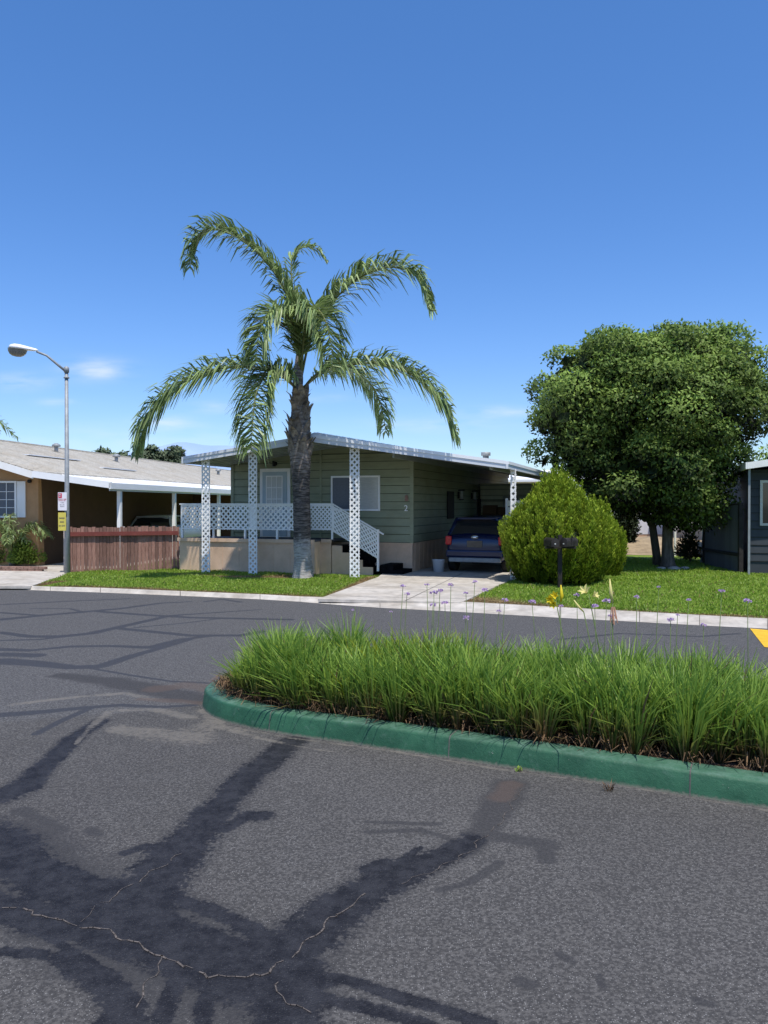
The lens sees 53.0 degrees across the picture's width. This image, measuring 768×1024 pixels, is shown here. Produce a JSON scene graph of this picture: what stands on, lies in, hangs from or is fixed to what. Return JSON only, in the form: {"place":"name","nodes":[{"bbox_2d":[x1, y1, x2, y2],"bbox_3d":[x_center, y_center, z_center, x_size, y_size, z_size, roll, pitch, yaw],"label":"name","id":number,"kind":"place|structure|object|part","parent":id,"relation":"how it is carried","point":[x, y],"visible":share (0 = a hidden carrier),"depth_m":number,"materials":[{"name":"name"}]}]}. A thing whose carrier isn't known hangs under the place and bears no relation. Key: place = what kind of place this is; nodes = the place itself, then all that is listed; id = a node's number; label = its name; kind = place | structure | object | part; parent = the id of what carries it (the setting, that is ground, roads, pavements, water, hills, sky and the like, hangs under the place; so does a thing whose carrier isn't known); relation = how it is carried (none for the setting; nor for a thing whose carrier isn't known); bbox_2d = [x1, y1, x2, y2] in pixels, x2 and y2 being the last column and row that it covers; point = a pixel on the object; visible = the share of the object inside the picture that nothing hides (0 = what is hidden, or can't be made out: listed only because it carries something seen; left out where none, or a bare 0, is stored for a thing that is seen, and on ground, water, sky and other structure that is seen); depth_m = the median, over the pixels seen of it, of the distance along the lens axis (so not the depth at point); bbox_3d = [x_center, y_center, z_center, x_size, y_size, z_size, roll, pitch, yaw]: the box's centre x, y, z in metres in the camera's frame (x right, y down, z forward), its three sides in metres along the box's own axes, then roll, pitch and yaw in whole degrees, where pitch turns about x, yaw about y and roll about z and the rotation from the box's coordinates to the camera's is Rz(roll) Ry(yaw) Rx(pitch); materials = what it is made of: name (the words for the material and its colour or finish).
{"place":"outdoors","nodes":[
{"label":"outdoors","id":0,"kind":"place"},
{"bbox_2d":[6,538,47,563],"bbox_3d":[-9.864,1.095,21.262,1.073,0.897,1.090,0,1,0],"label":"leafy shrub","id":1,"kind":"object","parent":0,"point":[20,552],"visible":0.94,"depth_m":20.98,"materials":[{"name":"green plant"}]},
{"bbox_2d":[0,550,179,588],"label":"side driveway","id":2,"kind":"structure","parent":0,"point":[19,579],"depth_m":17.96,"materials":[{"name":"concrete"}]},
{"bbox_2d":[0,566,47,570],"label":"planter wall","id":3,"kind":"structure","parent":2,"relation":"on","point":[20,568],"depth_m":19.48,"materials":[{"name":"brick"}]},
{"bbox_2d":[130,515,208,552],"bbox_3d":[-7.735,0.748,28.065,1.940,1.325,3.931,0,1,8],"label":"parked car","id":4,"kind":"object","parent":2,"relation":"on","point":[154,520],"visible":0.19,"depth_m":26.49,"materials":[{"name":"silver metal"}]},
{"bbox_3d":[-7.801,0.320,27.590,1.480,0.330,2.590,0,1,8],"label":"window glass","id":5,"kind":"part","parent":4,"relation":"part of","materials":[{"name":"black glass"}]},
{"bbox_2d":[128,442,235,469],"bbox_3d":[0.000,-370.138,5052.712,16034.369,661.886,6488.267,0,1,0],"label":"mountains","id":6,"kind":"structure","parent":0,"point":[192,448],"depth_m":7934.53,"materials":[{"name":"blue"}]},
{"bbox_2d":[0,589,767,1023],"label":"road","id":7,"kind":"structure","parent":0,"point":[126,759],"depth_m":3.78,"materials":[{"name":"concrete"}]},
{"bbox_2d":[2,790,520,1011],"bbox_3d":[-0.115,1.710,3.673,2.819,0.001,1.422,0,1,-39],"label":"pavement crack","id":8,"kind":"object","parent":7,"relation":"on","point":[205,974],"visible":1,"depth_m":3.08,"materials":[{"name":"grey asphalt"}]},
{"bbox_2d":[17,586,766,628],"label":"kerb","id":9,"kind":"structure","parent":7,"relation":"on","point":[566,612],"depth_m":12.68,"materials":[{"name":"concrete"}]},
{"bbox_2d":[202,679,767,807],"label":"kerb","id":10,"kind":"structure","parent":7,"relation":"on","point":[727,784],"depth_m":5.16,"materials":[{"name":"green paint"}]},
{"bbox_2d":[602,779,614,790],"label":"weed","id":11,"kind":"object","parent":7,"relation":"on","point":[610,788],"visible":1,"depth_m":4.70,"materials":[{"name":"plant"}]},
{"bbox_2d":[750,628,767,646],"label":"road marking","id":12,"kind":"object","parent":7,"relation":"on","point":[761,635],"visible":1,"depth_m":10.27,"materials":[{"name":"yellow paint"}]},
{"bbox_2d":[0,0,767,469],"label":"sky","id":13,"kind":"structure","parent":0,"point":[558,170],"materials":[{"name":"blue"}]},
{"bbox_2d":[50,588,767,628],"bbox_3d":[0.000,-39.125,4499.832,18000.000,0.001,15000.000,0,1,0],"label":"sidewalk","id":14,"kind":"structure","parent":0,"point":[639,614],"depth_m":11.97,"materials":[{"name":"grey concrete"}]},
{"bbox_2d":[93,445,114,453],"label":"distant tree","id":15,"kind":"object","parent":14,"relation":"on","point":[103,450],"visible":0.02,"depth_m":68.24,"materials":[{"name":"green plant"}]},
{"bbox_2d":[112,450,131,456],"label":"distant tree","id":16,"kind":"object","parent":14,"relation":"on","point":[122,453],"visible":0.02,"depth_m":62.71,"materials":[{"name":"green plant"}]},
{"bbox_2d":[133,452,149,458],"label":"distant tree","id":17,"kind":"object","parent":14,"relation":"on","point":[145,456],"visible":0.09,"depth_m":66.62,"materials":[{"name":"green plant"}]},
{"bbox_2d":[144,443,160,460],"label":"distant tree","id":18,"kind":"object","parent":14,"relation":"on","point":[151,450],"visible":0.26,"depth_m":67.85,"materials":[{"name":"green plant"}]},
{"bbox_2d":[158,448,169,460],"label":"distant tree","id":19,"kind":"object","parent":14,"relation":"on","point":[161,456],"visible":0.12,"depth_m":68.28,"materials":[{"name":"green plant"}]},
{"bbox_2d":[163,445,186,463],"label":"distant tree","id":20,"kind":"object","parent":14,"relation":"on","point":[175,453],"visible":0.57,"depth_m":68.10,"materials":[{"name":"green plant"}]},
{"bbox_2d":[56,555,767,619],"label":"lawn","id":21,"kind":"structure","parent":0,"point":[646,557],"depth_m":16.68,"materials":[{"name":"plant"}]},
{"bbox_2d":[0,543,7,563],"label":"leafy shrub","id":22,"kind":"object","parent":21,"relation":"on","point":[2,556],"visible":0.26,"depth_m":21.22,"materials":[{"name":"green plant"}]},
{"bbox_2d":[0,416,18,440],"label":"palm tree","id":23,"kind":"object","parent":21,"relation":"on","point":[11,432],"visible":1,"depth_m":28.01,"materials":[{"name":"green plant"}]},
{"bbox_2d":[0,512,54,565],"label":"palm","id":24,"kind":"object","parent":21,"relation":"on","point":[9,540],"visible":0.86,"depth_m":20.82,"materials":[{"name":"green plant"}]},
{"bbox_2d":[8,343,69,572],"bbox_3d":[-8.374,-1.254,18.651,1.407,5.608,0.343,0,1,-6],"label":"street lamp","id":25,"kind":"object","parent":21,"relation":"on","point":[17,350],"visible":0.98,"depth_m":18.78,"materials":[{"name":"metal"}]},
{"bbox_2d":[58,513,65,530],"bbox_3d":[-7.825,0.234,18.715,0.191,0.440,0.012,0,1,0],"label":"yellow sign","id":26,"kind":"object","parent":25,"relation":"attached to","point":[61,521],"visible":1,"depth_m":18.71,"materials":[{"name":"yellow metal"}]},
{"bbox_2d":[58,492,66,510],"bbox_3d":[-7.815,-0.256,18.710,0.215,0.440,0.014,0,1,0],"label":"parking sign","id":27,"kind":"object","parent":25,"relation":"attached to","point":[62,501],"visible":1,"depth_m":18.71,"materials":[{"name":"white metal"}]},
{"bbox_2d":[0,440,230,565],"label":"mobile home","id":28,"kind":"object","parent":21,"relation":"on","point":[112,490],"visible":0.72,"depth_m":24.07,"materials":[{"name":"orange paint"}]},
{"bbox_2d":[0,481,17,517],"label":"window","id":29,"kind":"structure","parent":28,"relation":"in","point":[8,489],"depth_m":21.20,"materials":[{"name":"white paint"}]},
{"bbox_2d":[63,526,178,571],"bbox_3d":[-6.686,0.951,19.711,2.805,1.180,0.190,0,1,-19],"label":"wooden fence","id":30,"kind":"object","parent":21,"relation":"on","point":[160,537],"visible":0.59,"depth_m":19.71,"materials":[{"name":"brown wood"}]},
{"bbox_2d":[35,561,379,596],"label":"lawn grass","id":31,"kind":"structure","parent":21,"relation":"on","point":[260,582],"depth_m":16.76,"materials":[{"name":"green plant"}]},
{"bbox_2d":[128,211,460,578],"bbox_3d":[-1.903,-2.517,16.796,6.677,8.175,4.036,0,1,-29],"label":"palm tree","id":32,"kind":"object","parent":21,"relation":"on","point":[301,323],"visible":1,"depth_m":16.98,"materials":[{"name":"green plant"}]},
{"bbox_2d":[177,432,574,578],"bbox_3d":[1.123,-0.225,25.051,8.765,3.424,15.195,0,1,20],"label":"mobile home","id":33,"kind":"object","parent":21,"relation":"on","point":[378,508],"visible":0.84,"depth_m":19.52,"materials":[{"name":"green"}]},
{"bbox_2d":[262,472,286,535],"bbox_3d":[-2.916,-0.211,20.458,0.720,1.710,0.085,0,1,20],"label":"door","id":34,"kind":"structure","parent":33,"relation":"in","point":[274,484],"depth_m":20.46,"materials":[{"name":"paint"}]},
{"bbox_2d":[331,475,379,510],"bbox_3d":[-0.739,-0.479,19.728,1.350,0.900,0.030,0,1,20],"label":"window","id":35,"kind":"structure","parent":33,"relation":"in","point":[340,485],"depth_m":19.68,"materials":[{"name":"grey glass"}]},
{"bbox_2d":[447,491,453,518],"bbox_3d":[1.962,-0.206,22.621,0.030,0.800,0.700,0,1,20],"label":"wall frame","id":36,"kind":"object","parent":33,"relation":"attached to","point":[450,504],"visible":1,"depth_m":22.53,"materials":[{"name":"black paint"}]},
{"bbox_2d":[497,462,619,585],"bbox_3d":[3.820,0.303,16.944,2.645,2.830,2.761,0,1,0],"label":"arborvitae shrub","id":37,"kind":"object","parent":21,"relation":"on","point":[556,502],"visible":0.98,"depth_m":16.23,"materials":[{"name":"green plant"}]},
{"bbox_2d":[544,535,577,586],"bbox_3d":[3.599,1.023,15.515,0.681,1.113,0.462,0,1,0],"label":"mailbox stand","id":38,"kind":"object","parent":21,"relation":"on","point":[560,543],"visible":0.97,"depth_m":15.55,"materials":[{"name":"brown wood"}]},
{"bbox_2d":[508,470,661,536],"bbox_3d":[10.165,-0.439,40.027,12.600,3.550,5.800,0,1,20],"label":"white home","id":39,"kind":"object","parent":21,"relation":"on","point":[644,530],"depth_m":36.66,"materials":[{"name":"metal"}]},
{"bbox_2d":[590,494,628,575],"bbox_3d":[5.200,0.614,18.688,1.465,2.145,1.534,0,1,0],"label":"arborvitae shrub","id":40,"kind":"object","parent":21,"relation":"on","point":[620,553],"visible":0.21,"depth_m":18.39,"materials":[{"name":"green plant"}]},
{"bbox_2d":[613,513,641,542],"bbox_3d":[9.117,0.302,29.025,1.158,2.368,1.113,0,1,0],"label":"conifer shrub","id":41,"kind":"object","parent":21,"relation":"on","point":[632,529],"visible":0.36,"depth_m":28.68,"materials":[{"name":"green plant"}]},
{"bbox_2d":[521,318,767,566],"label":"shade tree","id":42,"kind":"object","parent":21,"relation":"on","point":[644,426],"visible":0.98,"depth_m":19.47,"materials":[{"name":"green plant"}]},
{"bbox_2d":[626,536,701,554],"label":"dirt","id":43,"kind":"structure","parent":21,"relation":"on","point":[641,546],"depth_m":28.19,"materials":[{"name":"beige soil"}]},
{"bbox_2d":[667,566,679,569],"bbox_3d":[7.674,1.476,20.373,0.360,0.078,0.244,0,1,0],"label":"stone","id":44,"kind":"object","parent":21,"relation":"on","point":[674,567],"visible":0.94,"depth_m":20.29,"materials":[{"name":"stone"}]},
{"bbox_2d":[674,522,698,555],"bbox_3d":[10.125,0.676,25.557,0.980,1.582,0.066,0,1,6],"label":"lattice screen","id":45,"kind":"object","parent":21,"relation":"on","point":[675,539],"visible":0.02,"depth_m":25.58,"materials":[{"name":"white paint"}]},
{"bbox_2d":[673,535,699,559],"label":"dry shrub","id":46,"kind":"object","parent":21,"relation":"on","point":[677,552],"visible":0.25,"depth_m":23.79,"materials":[{"name":"green plant"}]},
{"bbox_2d":[679,529,701,561],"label":"leafy shrub","id":47,"kind":"object","parent":21,"relation":"on","point":[689,542],"visible":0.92,"depth_m":22.55,"materials":[{"name":"green plant"}]},
{"bbox_2d":[673,485,721,539],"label":"cream house","id":48,"kind":"structure","parent":21,"relation":"on","point":[679,534],"depth_m":33.69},
{"bbox_2d":[702,503,743,572],"bbox_3d":[9.022,0.638,20.606,0.110,1.750,2.705,0,1,4],"label":"board fence","id":49,"kind":"object","parent":21,"relation":"on","point":[722,548],"visible":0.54,"depth_m":20.11,"materials":[{"name":"grey wood"}]},
{"bbox_2d":[723,459,767,574],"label":"mobile home","id":50,"kind":"object","parent":21,"relation":"on","point":[752,493],"visible":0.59,"depth_m":19.08,"materials":[{"name":"grey"}]},
{"bbox_2d":[760,480,767,525],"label":"window","id":51,"kind":"structure","parent":50,"relation":"in","point":[763,483],"depth_m":18.99,"materials":[{"name":"white glass"}]},
{"bbox_2d":[755,443,767,460],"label":"garden tree","id":52,"kind":"object","parent":21,"relation":"on","point":[762,454],"visible":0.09,"depth_m":33.64,"materials":[{"name":"green plant"}]},
{"bbox_2d":[318,562,514,603],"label":"driveway","id":53,"kind":"structure","parent":0,"point":[384,588],"depth_m":15.76,"materials":[{"name":"concrete"}]},
{"bbox_2d":[432,559,444,571],"bbox_3d":[1.368,1.338,19.288,0.328,0.310,0.330,0,1,0],"label":"bucket","id":54,"kind":"object","parent":53,"relation":"on","point":[438,565],"visible":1,"depth_m":19.17,"materials":[{"name":"plastic"}]},
{"bbox_2d":[445,515,509,571],"bbox_3d":[2.847,0.781,20.617,1.800,1.395,3.781,0,1,20],"label":"parked car","id":55,"kind":"object","parent":53,"relation":"on","point":[473,539],"visible":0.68,"depth_m":19.00,"materials":[{"name":"blue paint"}]},
{"bbox_3d":[2.711,0.352,20.236,1.373,0.400,2.590,0,1,20],"label":"window glass","id":56,"kind":"part","parent":55,"relation":"part of","materials":[{"name":"black glass"}]},
{"bbox_2d":[477,499,508,515],"bbox_3d":[3.573,0.523,25.023,1.040,1.900,0.440,0,1,20],"label":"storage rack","id":57,"kind":"object","parent":53,"relation":"on","point":[480,509],"visible":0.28,"depth_m":24.98,"materials":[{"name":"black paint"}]},
{"bbox_2d":[482,505,497,514],"bbox_3d":[3.456,-0.068,25.060,0.450,0.320,0.300,0,1,20],"label":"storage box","id":58,"kind":"object","parent":57,"relation":"on","point":[489,509],"visible":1,"depth_m":24.92,"materials":[{"name":"brown paint"}]},
{"bbox_2d":[477,483,535,514],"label":"storage shed","id":59,"kind":"structure","parent":53,"relation":"on","point":[495,494],"depth_m":25.73,"materials":[{"name":"green wood"}]},
{"bbox_2d":[503,496,527,506],"bbox_3d":[4.373,0.468,25.546,0.850,2.000,0.026,0,1,20],"label":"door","id":60,"kind":"structure","parent":59,"relation":"in","point":[517,497],"depth_m":25.56,"materials":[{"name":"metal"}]},
{"bbox_2d":[505,498,522,519],"bbox_3d":[3.614,0.588,19.498,1.080,1.870,0.070,0,1,20],"label":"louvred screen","id":61,"kind":"object","parent":53,"relation":"on","point":[507,504],"visible":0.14,"depth_m":19.62,"materials":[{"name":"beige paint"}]},
{"bbox_2d":[281,706,763,771],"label":"soil","id":62,"kind":"structure","parent":0,"point":[733,764],"depth_m":5.01,"materials":[{"name":"brown soil"}]},
{"bbox_2d":[398,584,405,661],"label":"purple flower","id":63,"kind":"object","parent":62,"relation":"on","point":[402,585],"visible":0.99,"depth_m":5.93,"materials":[{"name":"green plant"}]},
{"bbox_2d":[404,592,409,637],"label":"purple flower","id":64,"kind":"object","parent":62,"relation":"on","point":[407,593],"visible":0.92,"depth_m":6.69,"materials":[{"name":"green plant"}]},
{"bbox_2d":[424,584,429,645],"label":"purple flower","id":65,"kind":"object","parent":62,"relation":"on","point":[427,608],"visible":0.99,"depth_m":6.25,"materials":[{"name":"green plant"}]},
{"bbox_2d":[430,603,435,641],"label":"purple flower","id":66,"kind":"object","parent":62,"relation":"on","point":[431,604],"visible":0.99,"depth_m":6.28,"materials":[{"name":"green plant"}]},
{"bbox_2d":[430,590,437,643],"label":"purple flower","id":67,"kind":"object","parent":62,"relation":"on","point":[433,591],"visible":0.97,"depth_m":6.07,"materials":[{"name":"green plant"}]},
{"bbox_2d":[436,589,442,645],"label":"purple flower","id":68,"kind":"object","parent":62,"relation":"on","point":[440,590],"visible":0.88,"depth_m":6.16,"materials":[{"name":"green plant"}]},
{"bbox_2d":[441,601,448,639],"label":"purple flower","id":69,"kind":"object","parent":62,"relation":"on","point":[444,602],"visible":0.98,"depth_m":6.42,"materials":[{"name":"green plant"}]},
{"bbox_2d":[448,583,452,651],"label":"purple flower","id":70,"kind":"object","parent":62,"relation":"on","point":[450,584],"visible":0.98,"depth_m":5.93,"materials":[{"name":"green plant"}]},
{"bbox_2d":[463,591,468,653],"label":"purple flower","id":71,"kind":"object","parent":62,"relation":"on","point":[464,592],"visible":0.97,"depth_m":6.02,"materials":[{"name":"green plant"}]},
{"bbox_2d":[463,616,469,651],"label":"purple flower","id":72,"kind":"object","parent":62,"relation":"on","point":[466,617],"visible":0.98,"depth_m":6.08,"materials":[{"name":"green plant"}]},
{"bbox_2d":[471,580,476,641],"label":"purple flower","id":73,"kind":"object","parent":62,"relation":"on","point":[473,605],"visible":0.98,"depth_m":6.38,"materials":[{"name":"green plant"}]},
{"bbox_2d":[482,588,487,652],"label":"purple flower","id":74,"kind":"object","parent":62,"relation":"on","point":[485,589],"visible":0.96,"depth_m":5.91,"materials":[{"name":"green plant"}]},
{"bbox_2d":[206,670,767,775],"bbox_3d":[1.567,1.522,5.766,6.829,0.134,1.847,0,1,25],"label":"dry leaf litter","id":75,"kind":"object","parent":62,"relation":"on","point":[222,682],"visible":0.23,"depth_m":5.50,"materials":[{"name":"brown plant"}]},
{"bbox_2d":[207,606,767,772],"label":"strappy foliage","id":76,"kind":"object","parent":62,"relation":"on","point":[637,705],"visible":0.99,"depth_m":5.49,"materials":[{"name":"green plant"}]},
{"bbox_2d":[502,598,507,642],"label":"purple flower","id":77,"kind":"object","parent":62,"relation":"on","point":[503,617],"visible":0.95,"depth_m":6.48,"materials":[{"name":"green plant"}]},
{"bbox_2d":[528,599,536,652],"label":"purple flower","id":78,"kind":"object","parent":62,"relation":"on","point":[533,601],"visible":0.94,"depth_m":6.25,"materials":[{"name":"green plant"}]},
{"bbox_2d":[546,585,569,670],"bbox_3d":[1.312,1.062,5.691,0.254,1.044,0.063,0,1,-9],"label":"daylily","id":79,"kind":"object","parent":62,"relation":"on","point":[554,595],"visible":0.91,"depth_m":5.69,"materials":[{"name":"yellow plant"}]},
{"bbox_2d":[558,604,563,662],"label":"purple flower","id":80,"kind":"object","parent":62,"relation":"on","point":[561,605],"visible":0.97,"depth_m":5.64,"materials":[{"name":"green plant"}]},
{"bbox_2d":[574,593,579,643],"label":"purple flower","id":81,"kind":"object","parent":62,"relation":"on","point":[577,619],"visible":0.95,"depth_m":5.91,"materials":[{"name":"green plant"}]},
{"bbox_2d":[574,600,593,660],"bbox_3d":[1.499,1.111,5.611,0.239,0.946,0.017,0,1,0],"label":"daylily","id":82,"kind":"object","parent":62,"relation":"on","point":[579,607],"visible":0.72,"depth_m":5.61,"materials":[{"name":"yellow plant"}]},
{"bbox_2d":[578,583,600,657],"bbox_3d":[1.607,1.065,5.880,0.256,1.034,0.093,0,1,0],"label":"daylily","id":83,"kind":"object","parent":62,"relation":"on","point":[586,589],"visible":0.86,"depth_m":5.90,"materials":[{"name":"yellow plant"}]},
{"bbox_2d":[592,604,598,665],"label":"purple flower","id":84,"kind":"object","parent":62,"relation":"on","point":[594,605],"visible":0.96,"depth_m":5.68,"materials":[{"name":"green plant"}]},
{"bbox_2d":[602,598,610,653],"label":"purple flower","id":85,"kind":"object","parent":62,"relation":"on","point":[609,601],"visible":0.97,"depth_m":5.81,"materials":[{"name":"green plant"}]},
{"bbox_2d":[608,614,614,668],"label":"purple flower","id":86,"kind":"object","parent":62,"relation":"on","point":[610,637],"visible":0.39,"depth_m":5.44,"materials":[{"name":"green plant"}]},
{"bbox_2d":[609,579,617,683],"bbox_3d":[1.579,1.024,5.308,0.059,1.126,0.029,0,1,0],"label":"daylily","id":87,"kind":"object","parent":62,"relation":"on","point":[613,610],"visible":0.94,"depth_m":5.30,"materials":[{"name":"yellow plant"}]},
{"bbox_2d":[633,595,638,661],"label":"purple flower","id":88,"kind":"object","parent":62,"relation":"on","point":[635,596],"visible":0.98,"depth_m":5.40,"materials":[{"name":"green plant"}]},
{"bbox_2d":[655,586,660,673],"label":"purple flower","id":89,"kind":"object","parent":62,"relation":"on","point":[656,628],"visible":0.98,"depth_m":5.67,"materials":[{"name":"green plant"}]},
{"bbox_2d":[667,617,673,677],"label":"purple flower","id":90,"kind":"object","parent":62,"relation":"on","point":[670,619],"visible":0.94,"depth_m":5.31,"materials":[{"name":"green plant"}]},
{"bbox_2d":[675,614,679,662],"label":"purple flower","id":91,"kind":"object","parent":62,"relation":"on","point":[676,633],"visible":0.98,"depth_m":5.81,"materials":[{"name":"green plant"}]},
{"bbox_2d":[684,598,690,676],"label":"purple flower","id":92,"kind":"object","parent":62,"relation":"on","point":[688,599],"visible":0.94,"depth_m":5.32,"materials":[{"name":"green plant"}]},
{"bbox_2d":[700,623,706,675],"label":"purple flower","id":93,"kind":"object","parent":62,"relation":"on","point":[702,624],"visible":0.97,"depth_m":5.25,"materials":[{"name":"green plant"}]},
{"bbox_2d":[717,589,724,685],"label":"purple flower","id":94,"kind":"object","parent":62,"relation":"on","point":[721,590],"visible":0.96,"depth_m":5.23,"materials":[{"name":"green plant"}]},
{"bbox_2d":[744,598,751,683],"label":"purple flower","id":95,"kind":"object","parent":62,"relation":"on","point":[747,600],"visible":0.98,"depth_m":5.27,"materials":[{"name":"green plant"}]}
]}

